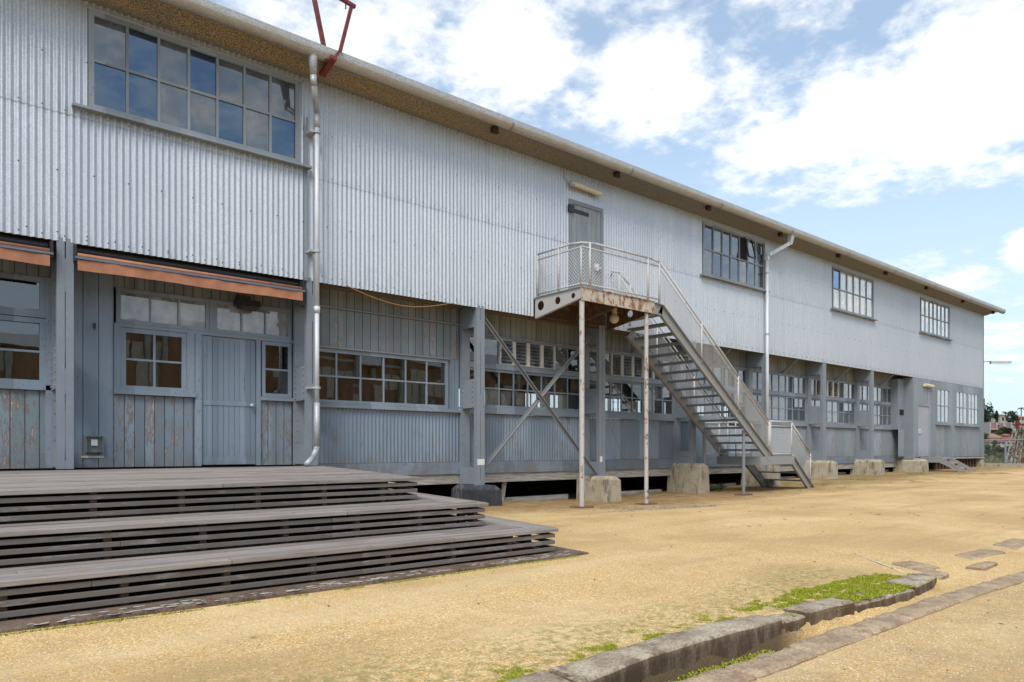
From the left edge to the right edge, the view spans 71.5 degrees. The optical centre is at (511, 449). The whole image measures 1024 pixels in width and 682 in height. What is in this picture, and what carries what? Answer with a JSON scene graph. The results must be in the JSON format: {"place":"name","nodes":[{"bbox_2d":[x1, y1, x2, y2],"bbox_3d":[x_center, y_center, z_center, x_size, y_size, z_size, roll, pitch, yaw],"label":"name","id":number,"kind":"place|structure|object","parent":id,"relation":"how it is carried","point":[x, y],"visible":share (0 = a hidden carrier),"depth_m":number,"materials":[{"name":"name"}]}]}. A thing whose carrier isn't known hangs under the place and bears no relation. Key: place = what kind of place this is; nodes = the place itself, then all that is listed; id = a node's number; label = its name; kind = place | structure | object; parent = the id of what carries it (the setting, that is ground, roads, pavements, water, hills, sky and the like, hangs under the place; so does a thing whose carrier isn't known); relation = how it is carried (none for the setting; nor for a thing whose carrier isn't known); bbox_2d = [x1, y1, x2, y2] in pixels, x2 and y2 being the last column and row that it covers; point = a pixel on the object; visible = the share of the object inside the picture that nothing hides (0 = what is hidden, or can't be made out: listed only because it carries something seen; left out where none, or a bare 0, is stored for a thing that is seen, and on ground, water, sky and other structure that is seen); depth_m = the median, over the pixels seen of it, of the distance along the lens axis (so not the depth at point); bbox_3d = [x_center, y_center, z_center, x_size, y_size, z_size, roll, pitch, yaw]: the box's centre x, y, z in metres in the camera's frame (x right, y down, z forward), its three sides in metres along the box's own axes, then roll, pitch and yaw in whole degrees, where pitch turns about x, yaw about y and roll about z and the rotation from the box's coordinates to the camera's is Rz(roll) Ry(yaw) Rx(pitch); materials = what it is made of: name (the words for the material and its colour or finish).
{"place":"outdoors","nodes":[
{"label":"outdoors","id":0,"kind":"place"},
{"bbox_2d":[0,463,1023,681],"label":"ground","id":1,"kind":"structure","parent":0,"point":[944,528],"depth_m":4.65,"materials":[{"name":"beige sand"}]},
{"bbox_2d":[0,466,557,620],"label":"timber deck","id":2,"kind":"structure","parent":1,"relation":"on","point":[120,537],"depth_m":5.45,"materials":[{"name":"grey wood"}]},
{"bbox_2d":[0,542,588,633],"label":"paving slab","id":3,"kind":"structure","parent":1,"relation":"on","point":[14,624],"depth_m":4.79,"materials":[{"name":"grey concrete"}]},
{"bbox_2d":[27,551,570,624],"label":"paint flakes","id":4,"kind":"object","parent":3,"relation":"on","point":[174,604],"visible":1,"depth_m":4.77,"materials":[{"name":"white paint"}]},
{"bbox_2d":[0,555,937,681],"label":"moss","id":5,"kind":"object","parent":1,"relation":"on","point":[834,587],"visible":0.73,"depth_m":4.82,"materials":[{"name":"green plant"}]},
{"bbox_2d":[0,0,1012,506],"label":"corrugated building","id":6,"kind":"structure","parent":1,"relation":"on","point":[230,238],"depth_m":13.13,"materials":[{"name":"metal"}]},
{"bbox_2d":[0,272,45,315],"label":"window","id":7,"kind":"structure","parent":6,"relation":"in","point":[42,281],"depth_m":9.95,"materials":[{"name":"paint"}]},
{"bbox_2d":[0,314,45,384],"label":"window","id":8,"kind":"structure","parent":6,"relation":"in","point":[42,322],"depth_m":9.99,"materials":[{"name":"paint"}]},
{"bbox_2d":[121,327,186,392],"bbox_3d":[-5.529,-1.360,10.986,0.930,0.940,0.070,0,0,-40],"label":"window","id":9,"kind":"structure","parent":6,"relation":"in","point":[183,336],"depth_m":10.97,"materials":[{"name":"paint"}]},
{"bbox_2d":[115,287,209,331],"bbox_3d":[-5.418,-2.155,11.078,1.340,0.530,0.070,0,0,-40],"label":"window","id":10,"kind":"structure","parent":6,"relation":"in","point":[167,314],"depth_m":11.08,"materials":[{"name":"glass"}]},
{"bbox_2d":[71,8,311,169],"bbox_3d":[-4.700,-5.395,10.818,3.430,1.430,0.170,0,0,-40],"label":"window","id":11,"kind":"structure","parent":6,"relation":"in","point":[137,74],"depth_m":10.70,"materials":[{"name":"glass"}]},
{"bbox_2d":[202,335,254,464],"bbox_3d":[-4.630,-0.785,11.664,0.870,2.090,0.139,0,0,-40],"label":"door","id":12,"kind":"structure","parent":6,"relation":"in","point":[228,364],"depth_m":11.69,"materials":[{"name":"paint"}]},
{"bbox_2d":[214,300,291,339],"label":"window","id":13,"kind":"structure","parent":6,"relation":"in","point":[242,323],"depth_m":11.94,"materials":[{"name":"glass"}]},
{"bbox_2d":[261,341,291,397],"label":"window","id":14,"kind":"structure","parent":6,"relation":"in","point":[289,346],"depth_m":12.21,"materials":[{"name":"paint"}]},
{"bbox_2d":[319,347,447,408],"bbox_3d":[-2.472,-1.317,13.534,3.010,0.995,0.070,0,0,-40],"label":"window","id":15,"kind":"structure","parent":6,"relation":"in","point":[337,351],"depth_m":13.54,"materials":[{"name":"paint"}]},
{"bbox_2d":[470,334,578,373],"bbox_3d":[0.344,-2.094,15.872,3.390,0.618,0.082,0,0,-40],"label":"window","id":16,"kind":"structure","parent":6,"relation":"in","point":[545,359],"depth_m":15.87,"materials":[{"name":"paint"}]},
{"bbox_2d":[470,367,578,411],"bbox_3d":[0.340,-1.300,15.877,3.390,0.820,0.070,0,0,-40],"label":"window","id":17,"kind":"structure","parent":6,"relation":"in","point":[471,368],"depth_m":15.87,"materials":[{"name":"paint"}]},
{"bbox_2d":[568,204,600,289],"bbox_3d":[1.648,-4.355,16.111,1.080,2.250,0.105,0,0,-40],"label":"upper door","id":18,"kind":"structure","parent":6,"relation":"in","point":[586,223],"depth_m":16.15,"materials":[{"name":"grey paint"}]},
{"bbox_2d":[590,349,672,381],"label":"window","id":19,"kind":"structure","parent":6,"relation":"in","point":[629,366],"depth_m":18.03,"materials":[{"name":"paint"}]},
{"bbox_2d":[590,378,672,415],"bbox_3d":[3.055,-1.300,18.140,3.360,0.820,0.070,0,0,-40],"label":"window","id":20,"kind":"structure","parent":6,"relation":"in","point":[591,379],"depth_m":18.19,"materials":[{"name":"paint"}]},
{"bbox_2d":[680,363,746,389],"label":"window","id":21,"kind":"structure","parent":6,"relation":"in","point":[738,369],"depth_m":20.76,"materials":[{"name":"paint"}]},
{"bbox_2d":[680,386,746,418],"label":"window","id":22,"kind":"structure","parent":6,"relation":"in","point":[712,390],"depth_m":20.77,"materials":[{"name":"paint"}]},
{"bbox_2d":[700,222,769,291],"bbox_3d":[6.290,-5.350,19.976,3.300,1.460,0.170,0,0,-40],"label":"window","id":23,"kind":"structure","parent":6,"relation":"in","point":[725,258],"depth_m":19.86,"materials":[{"name":"glass"}]},
{"bbox_2d":[753,370,805,394],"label":"window","id":24,"kind":"structure","parent":6,"relation":"in","point":[754,371],"depth_m":22.84,"materials":[{"name":"paint"}]},
{"bbox_2d":[753,393,805,421],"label":"window","id":25,"kind":"structure","parent":6,"relation":"in","point":[779,396],"depth_m":22.93,"materials":[{"name":"paint"}]},
{"bbox_2d":[811,378,854,399],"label":"window","id":26,"kind":"structure","parent":6,"relation":"in","point":[831,392],"depth_m":24.90,"materials":[{"name":"paint"}]},
{"bbox_2d":[811,398,854,424],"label":"window","id":27,"kind":"structure","parent":6,"relation":"in","point":[815,400],"depth_m":25.20,"materials":[{"name":"paint"}]},
{"bbox_2d":[831,266,877,320],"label":"window","id":28,"kind":"structure","parent":6,"relation":"in","point":[852,294],"depth_m":24.61,"materials":[{"name":"glass"}]},
{"bbox_2d":[860,384,890,403],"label":"window","id":29,"kind":"structure","parent":6,"relation":"in","point":[862,385],"depth_m":27.31,"materials":[{"name":"paint"}]},
{"bbox_2d":[860,403,890,425],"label":"window","id":30,"kind":"structure","parent":6,"relation":"in","point":[862,404],"depth_m":27.50,"materials":[{"name":"paint"}]},
{"bbox_2d":[918,406,927,456],"bbox_3d":[16.511,-0.715,28.532,1.100,2.030,0.090,0,0,-40],"label":"plain door","id":31,"kind":"structure","parent":6,"relation":"in","point":[922,410],"depth_m":28.50,"materials":[{"name":"grey paint"}]},
{"bbox_2d":[919,297,952,340],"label":"window","id":32,"kind":"structure","parent":6,"relation":"in","point":[934,316],"depth_m":29.29,"materials":[{"name":"glass"}]},
{"bbox_2d":[935,387,952,425],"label":"window","id":33,"kind":"structure","parent":6,"relation":"in","point":[942,394],"depth_m":29.86,"materials":[{"name":"white glass"}]},
{"bbox_2d":[955,390,969,426],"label":"window","id":34,"kind":"structure","parent":6,"relation":"in","point":[961,398],"depth_m":31.26,"materials":[{"name":"white glass"}]},
{"bbox_2d":[968,391,981,426],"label":"window","id":35,"kind":"structure","parent":6,"relation":"in","point":[973,412],"depth_m":32.21,"materials":[{"name":"white glass"}]},
{"bbox_2d":[504,670,569,681],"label":"kerb stone","id":36,"kind":"object","parent":1,"relation":"on","point":[543,676],"visible":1,"depth_m":3.08,"materials":[{"name":"grey stone"}]},
{"bbox_2d":[254,478,1016,670],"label":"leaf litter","id":37,"kind":"object","parent":1,"relation":"on","point":[769,521],"visible":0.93,"depth_m":11.25,"materials":[{"name":"brown plant"}]},
{"bbox_2d":[549,615,781,681],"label":"kerb stone","id":38,"kind":"object","parent":1,"relation":"on","point":[734,638],"visible":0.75,"depth_m":3.62,"materials":[{"name":"grey stone"}]},
{"bbox_2d":[534,241,813,507],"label":"metal staircase","id":39,"kind":"structure","parent":1,"relation":"on","point":[618,307],"depth_m":16.62,"materials":[{"name":"grey metal"}]},
{"bbox_2d":[675,668,756,681],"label":"paving stone","id":40,"kind":"object","parent":1,"relation":"on","point":[721,675],"visible":1,"depth_m":3.25,"materials":[{"name":"stone"}]},
{"bbox_2d":[709,483,722,490],"bbox_3d":[5.441,1.013,19.436,0.746,0.269,0.832,0,0,-40],"label":"weed plant","id":41,"kind":"object","parent":1,"relation":"on","point":[715,488],"visible":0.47,"depth_m":19.29,"materials":[{"name":"green plant"}]},
{"bbox_2d":[725,647,817,677],"bbox_3d":[1.289,1.155,3.521,0.555,0.240,0.207,0,0,-40],"label":"paving stone","id":42,"kind":"object","parent":1,"relation":"on","point":[761,665],"visible":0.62,"depth_m":3.47,"materials":[{"name":"stone"}]},
{"bbox_2d":[767,612,805,632],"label":"kerb stone","id":43,"kind":"object","parent":1,"relation":"on","point":[791,623],"visible":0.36,"depth_m":4.27,"materials":[{"name":"grey stone"}]},
{"bbox_2d":[784,598,854,625],"bbox_3d":[1.978,1.120,4.571,0.526,0.267,0.183,0,0,-35],"label":"kerb stone","id":44,"kind":"object","parent":1,"relation":"on","point":[814,612],"visible":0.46,"depth_m":4.49,"materials":[{"name":"grey stone"}]},
{"bbox_2d":[788,627,872,654],"bbox_3d":[1.745,1.152,3.895,0.613,0.239,0.206,0,0,-40],"label":"paving stone","id":45,"kind":"object","parent":1,"relation":"on","point":[831,640],"visible":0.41,"depth_m":3.85,"materials":[{"name":"stone"}]},
{"bbox_2d":[830,587,914,612],"bbox_3d":[2.519,1.130,4.987,0.843,0.252,0.238,0,0,-35],"label":"kerb stone","id":46,"kind":"object","parent":1,"relation":"on","point":[888,599],"visible":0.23,"depth_m":4.88,"materials":[{"name":"grey stone"}]},
{"bbox_2d":[843,614,911,634],"bbox_3d":[2.188,1.153,4.255,0.515,0.242,0.198,0,0,-40],"label":"paving stone","id":47,"kind":"object","parent":1,"relation":"on","point":[878,624],"visible":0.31,"depth_m":4.22,"materials":[{"name":"stone"}]},
{"bbox_2d":[854,553,903,571],"bbox_3d":[3.346,1.067,6.522,0.016,0.068,1.107,0,0,5],"label":"edging strip","id":48,"kind":"object","parent":1,"relation":"on","point":[880,563],"visible":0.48,"depth_m":6.42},
{"bbox_2d":[887,573,936,595],"bbox_3d":[3.075,1.122,5.437,0.574,0.270,0.220,0,0,-42],"label":"kerb stone","id":49,"kind":"object","parent":1,"relation":"on","point":[915,579],"visible":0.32,"depth_m":5.37,"materials":[{"name":"grey stone"}]},
{"bbox_2d":[892,561,940,571],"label":"flat stone","id":50,"kind":"object","parent":1,"relation":"on","point":[918,566],"visible":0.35,"depth_m":6.27,"materials":[{"name":"stone"}]},
{"bbox_2d":[880,597,960,620],"bbox_3d":[2.709,1.155,4.692,0.836,0.242,0.197,0,0,-40],"label":"paving stone","id":51,"kind":"object","parent":1,"relation":"on","point":[921,608],"visible":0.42,"depth_m":4.65,"materials":[{"name":"stone"}]},
{"bbox_2d":[918,570,948,579],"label":"flat stone","id":52,"kind":"object","parent":1,"relation":"on","point":[940,575],"visible":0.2,"depth_m":5.83,"materials":[{"name":"stone"}]},
{"bbox_2d":[921,457,975,471],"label":"metal steps","id":53,"kind":"structure","parent":1,"relation":"on","point":[953,463],"depth_m":27.98,"materials":[{"name":"metal"}]},
{"bbox_2d":[938,585,995,601],"bbox_3d":[3.304,1.157,5.181,0.693,0.236,0.190,0,0,-40],"label":"paving stone","id":54,"kind":"object","parent":1,"relation":"on","point":[970,592],"visible":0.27,"depth_m":5.14,"materials":[{"name":"stone"}]},
{"bbox_2d":[955,549,1005,559],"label":"flat stone","id":55,"kind":"object","parent":1,"relation":"on","point":[976,554],"visible":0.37,"depth_m":7.02,"materials":[{"name":"stone"}]},
{"bbox_2d":[966,561,997,570],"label":"flat stone","id":56,"kind":"object","parent":1,"relation":"on","point":[984,566],"visible":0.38,"depth_m":6.29,"materials":[{"name":"stone"}]},
{"bbox_2d":[973,575,1023,589],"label":"paving stone","id":57,"kind":"object","parent":1,"relation":"on","point":[1002,582],"visible":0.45,"depth_m":5.58,"materials":[{"name":"stone"}]},
{"bbox_2d":[984,439,1023,463],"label":"fence","id":58,"kind":"object","parent":1,"relation":"on","point":[1005,451],"visible":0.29,"depth_m":34.83,"materials":[{"name":"metal"}]},
{"bbox_2d":[984,464,1023,466],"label":"edge kerb","id":59,"kind":"structure","parent":1,"relation":"on","point":[1011,465],"depth_m":32.87,"materials":[{"name":"concrete"}]},
{"bbox_2d":[993,538,1023,549],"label":"flat stone","id":60,"kind":"object","parent":1,"relation":"on","point":[1014,543],"visible":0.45,"depth_m":7.72,"materials":[{"name":"stone"}]},
{"bbox_2d":[1007,420,1023,463],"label":"lattice frame","id":61,"kind":"object","parent":1,"relation":"on","point":[1017,424],"visible":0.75,"depth_m":36.04,"materials":[{"name":"white metal"}]},
{"bbox_2d":[2,541,1023,681],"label":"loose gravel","id":62,"kind":"structure","parent":0,"point":[512,625],"depth_m":3.89,"materials":[{"name":"beige gravel"}]},
{"bbox_2d":[209,0,1023,418],"label":"sky","id":63,"kind":"structure","parent":0,"point":[891,132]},
{"bbox_2d":[606,503,719,512],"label":"dry grass","id":64,"kind":"structure","parent":0,"point":[656,507],"depth_m":13.38,"materials":[{"name":"brown plant"}]},
{"bbox_2d":[793,471,1021,489],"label":"thin grass","id":65,"kind":"structure","parent":0,"point":[897,477],"depth_m":22.54,"materials":[{"name":"green plant"}]},
{"bbox_2d":[915,426,1023,462],"bbox_3d":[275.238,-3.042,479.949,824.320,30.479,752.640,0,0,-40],"label":"hillside","id":66,"kind":"structure","parent":0,"point":[989,460],"depth_m":384.65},
{"bbox_2d":[984,409,990,422],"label":"broadleaf tree","id":67,"kind":"object","parent":66,"relation":"on","point":[986,416],"visible":0.76,"depth_m":427.94,"materials":[{"name":"green plant"}]},
{"bbox_2d":[984,444,993,459],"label":"broadleaf tree","id":68,"kind":"object","parent":66,"relation":"on","point":[988,449],"visible":0.86,"depth_m":379.51,"materials":[{"name":"green plant"}]},
{"bbox_2d":[984,402,995,421],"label":"broadleaf tree","id":69,"kind":"object","parent":66,"relation":"on","point":[991,410],"visible":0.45,"depth_m":433.13,"materials":[{"name":"green plant"}]},
{"bbox_2d":[984,440,1003,449],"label":"bungalow","id":70,"kind":"object","parent":66,"relation":"on","point":[991,441],"visible":0.43,"depth_m":390.98,"materials":[{"name":"white tile"}]},
{"bbox_2d":[986,433,1002,438],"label":"villa","id":71,"kind":"object","parent":66,"relation":"on","point":[992,436],"visible":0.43,"depth_m":400.76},
{"bbox_2d":[993,410,998,422],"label":"broadleaf tree","id":72,"kind":"object","parent":66,"relation":"on","point":[996,416],"visible":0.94,"depth_m":437.43,"materials":[{"name":"green plant"}]},
{"bbox_2d":[992,440,1000,454],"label":"broadleaf tree","id":73,"kind":"object","parent":66,"relation":"on","point":[994,446],"visible":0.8,"depth_m":385.29,"materials":[{"name":"green plant"}]},
{"bbox_2d":[984,422,1011,434],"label":"terrace house","id":74,"kind":"structure","parent":66,"relation":"on","point":[990,427],"depth_m":413.97,"materials":[{"name":"white paint"}]},
{"bbox_2d":[993,427,1003,434],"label":"broadleaf tree","id":75,"kind":"object","parent":66,"relation":"on","point":[999,431],"visible":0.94,"depth_m":409.14,"materials":[{"name":"green plant"}]},
{"bbox_2d":[991,414,1008,422],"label":"hill house","id":76,"kind":"structure","parent":66,"relation":"on","point":[1001,418],"depth_m":441.96,"materials":[{"name":"beige paint"}]},
{"bbox_2d":[981,434,1023,462],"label":"hillside scrub","id":77,"kind":"object","parent":66,"relation":"on","point":[1001,457],"visible":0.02,"depth_m":379.50,"materials":[{"name":"green plant"}]},
{"bbox_2d":[997,446,1011,459],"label":"broadleaf tree","id":78,"kind":"object","parent":66,"relation":"on","point":[1001,449],"visible":0.55,"depth_m":379.40,"materials":[{"name":"green plant"}]},
{"bbox_2d":[1001,437,1013,446],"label":"gabled house","id":79,"kind":"structure","parent":66,"relation":"on","point":[1008,440],"depth_m":393.97,"materials":[{"name":"red tile"}]},
{"bbox_2d":[1003,426,1012,433],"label":"broadleaf tree","id":80,"kind":"object","parent":66,"relation":"on","point":[1007,430],"visible":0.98,"depth_m":409.35,"materials":[{"name":"green plant"}]},
{"bbox_2d":[1005,411,1017,421],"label":"broadleaf tree","id":81,"kind":"object","parent":66,"relation":"on","point":[1012,415],"visible":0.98,"depth_m":434.49,"materials":[{"name":"green plant"}]},
{"bbox_2d":[1009,415,1023,423],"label":"hilltop house","id":82,"kind":"structure","parent":66,"relation":"on","point":[1020,417],"depth_m":443.96,"materials":[{"name":"white paint"}]},
{"bbox_2d":[1013,436,1023,449],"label":"broadleaf tree","id":83,"kind":"object","parent":66,"relation":"on","point":[1019,442],"visible":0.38,"depth_m":397.63,"materials":[{"name":"green plant"}]}
]}

